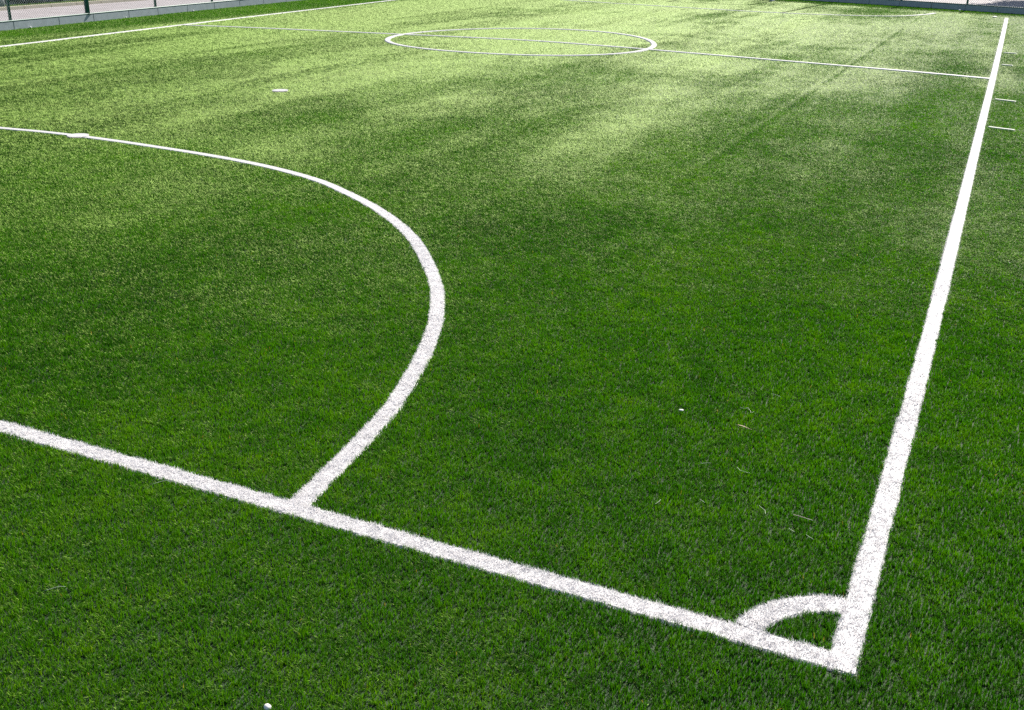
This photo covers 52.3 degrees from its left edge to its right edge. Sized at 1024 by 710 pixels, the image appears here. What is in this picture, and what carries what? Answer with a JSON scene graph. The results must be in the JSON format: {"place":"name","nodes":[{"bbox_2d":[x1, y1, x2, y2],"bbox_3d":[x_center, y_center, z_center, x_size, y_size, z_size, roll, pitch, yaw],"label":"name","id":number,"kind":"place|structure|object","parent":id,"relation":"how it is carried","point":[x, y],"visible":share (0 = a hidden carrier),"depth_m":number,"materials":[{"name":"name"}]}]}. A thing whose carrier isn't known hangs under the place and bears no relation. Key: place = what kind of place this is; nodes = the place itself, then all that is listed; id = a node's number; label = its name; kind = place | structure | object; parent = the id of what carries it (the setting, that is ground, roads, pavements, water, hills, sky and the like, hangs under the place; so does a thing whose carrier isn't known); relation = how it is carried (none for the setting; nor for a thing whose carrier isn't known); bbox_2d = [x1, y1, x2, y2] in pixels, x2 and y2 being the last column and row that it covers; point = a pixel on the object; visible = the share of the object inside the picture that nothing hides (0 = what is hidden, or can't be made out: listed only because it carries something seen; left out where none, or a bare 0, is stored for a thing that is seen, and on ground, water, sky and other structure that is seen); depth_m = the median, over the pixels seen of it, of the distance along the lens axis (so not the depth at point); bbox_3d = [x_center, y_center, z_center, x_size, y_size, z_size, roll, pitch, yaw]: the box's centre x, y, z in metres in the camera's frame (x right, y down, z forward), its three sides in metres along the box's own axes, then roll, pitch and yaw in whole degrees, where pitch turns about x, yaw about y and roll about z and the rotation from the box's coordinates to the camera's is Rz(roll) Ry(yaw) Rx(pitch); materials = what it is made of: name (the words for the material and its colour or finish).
{"place":"outdoors","nodes":[
{"label":"outdoors","id":0,"kind":"place"},
{"bbox_2d":[19,0,62,3],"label":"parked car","id":1,"kind":"object","parent":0,"point":[23,2],"visible":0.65,"depth_m":32.47,"materials":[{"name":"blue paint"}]},
{"bbox_2d":[4,0,78,4],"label":"road","id":2,"kind":"structure","parent":0,"point":[35,1],"depth_m":33.53,"materials":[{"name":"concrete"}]},
{"bbox_2d":[5,0,95,6],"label":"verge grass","id":3,"kind":"structure","parent":0,"point":[65,1],"depth_m":32.49,"materials":[{"name":"green plant"}]},
{"bbox_2d":[0,0,1023,709],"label":"pitch","id":4,"kind":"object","parent":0,"point":[548,616],"visible":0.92,"depth_m":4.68,"materials":[{"name":"green plant"}]},
{"bbox_2d":[67,133,88,137],"bbox_3d":[-5.243,-2.646,12.593,0.263,0.025,0.266,11,24,23],"label":"penalty mark","id":5,"kind":"object","parent":4,"relation":"on","point":[76,135],"visible":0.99,"depth_m":12.57,"materials":[{"name":"white paint"}]},
{"bbox_2d":[0,0,391,46],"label":"touch line","id":6,"kind":"object","parent":4,"relation":"on","point":[175,25],"visible":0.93,"depth_m":25.85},
{"bbox_2d":[0,127,445,505],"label":"penalty area line","id":7,"kind":"object","parent":4,"relation":"on","point":[318,484],"visible":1,"depth_m":6.42,"materials":[{"name":"white paint"}]},
{"bbox_2d":[264,703,271,709],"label":"pebble","id":8,"kind":"object","parent":4,"relation":"on","point":[268,707],"visible":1,"depth_m":3.44,"materials":[{"name":"white stone"}]},
{"bbox_2d":[272,89,287,91],"bbox_3d":[-3.617,-4.121,16.254,0.258,0.023,0.259,11,24,23],"label":"penalty mark","id":9,"kind":"object","parent":4,"relation":"on","point":[282,90],"visible":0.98,"depth_m":16.22,"materials":[{"name":"white paint"}]},
{"bbox_2d":[0,419,858,676],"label":"goal line","id":10,"kind":"object","parent":4,"relation":"on","point":[801,651],"visible":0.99,"depth_m":4.30,"materials":[{"name":"white paint"}]},
{"bbox_2d":[385,28,656,55],"bbox_3d":[0.347,-7.319,24.221,6.228,0.027,6.270,11,24,23],"label":"circle","id":11,"kind":"object","parent":4,"relation":"on","point":[652,42],"visible":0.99,"depth_m":23.02,"materials":[{"name":"white paint"}]},
{"bbox_2d":[182,24,989,79],"bbox_3d":[0.458,-6.929,23.274,18.961,0.026,1.735,11,24,23],"label":"halfway line","id":12,"kind":"object","parent":4,"relation":"on","point":[629,48],"visible":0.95,"depth_m":22.62,"materials":[{"name":"white paint"}]},
{"bbox_2d":[568,0,935,16],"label":"penalty area line","id":13,"kind":"object","parent":4,"relation":"on","point":[756,11],"visible":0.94,"depth_m":34.04,"materials":[{"name":"white paint"}]},
{"bbox_2d":[734,592,844,631],"bbox_3d":[1.075,0.975,3.998,0.501,0.032,0.184,-7,24,-18],"label":"corner arc","id":14,"kind":"object","parent":4,"relation":"on","point":[773,611],"visible":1,"depth_m":4.00,"materials":[{"name":"white paint"}]},
{"bbox_2d":[825,18,1007,675],"bbox_3d":[8.413,-4.768,18.310,0.157,0.040,34.744,11,24,22],"label":"touch line","id":15,"kind":"object","parent":4,"relation":"on","point":[849,637],"visible":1,"depth_m":5.23,"materials":[{"name":"white paint"}]},
{"bbox_2d":[809,0,1023,13],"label":"concrete wall","id":16,"kind":"structure","parent":4,"relation":"on","point":[952,6],"depth_m":36.76,"materials":[{"name":"grey concrete"}]},
{"bbox_2d":[894,0,1023,8],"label":"chain link fence","id":17,"kind":"object","parent":16,"relation":"on","point":[968,1],"visible":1,"depth_m":35.79,"materials":[{"name":"metal"}]},
{"bbox_2d":[989,126,1014,130],"bbox_3d":[6.603,-3.056,14.069,0.338,0.020,0.082,19,28,37],"label":"substitution mark","id":18,"kind":"object","parent":4,"relation":"on","point":[1001,128],"visible":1,"depth_m":14.03,"materials":[{"name":"white paint"}]},
{"bbox_2d":[0,0,1023,20],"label":"pavement","id":19,"kind":"structure","parent":0,"point":[44,13],"depth_m":32.18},
{"bbox_2d":[0,0,142,10],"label":"kerb","id":20,"kind":"structure","parent":19,"relation":"on","point":[55,4],"depth_m":31.84,"materials":[{"name":"concrete"}]},
{"bbox_2d":[0,0,297,30],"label":"concrete wall","id":21,"kind":"structure","parent":19,"relation":"on","point":[35,23],"depth_m":28.01,"materials":[{"name":"grey concrete"}]},
{"bbox_2d":[0,0,238,22],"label":"chain link fence","id":22,"kind":"object","parent":21,"relation":"on","point":[85,6],"visible":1,"depth_m":26.62,"materials":[{"name":"metal"}]}
]}

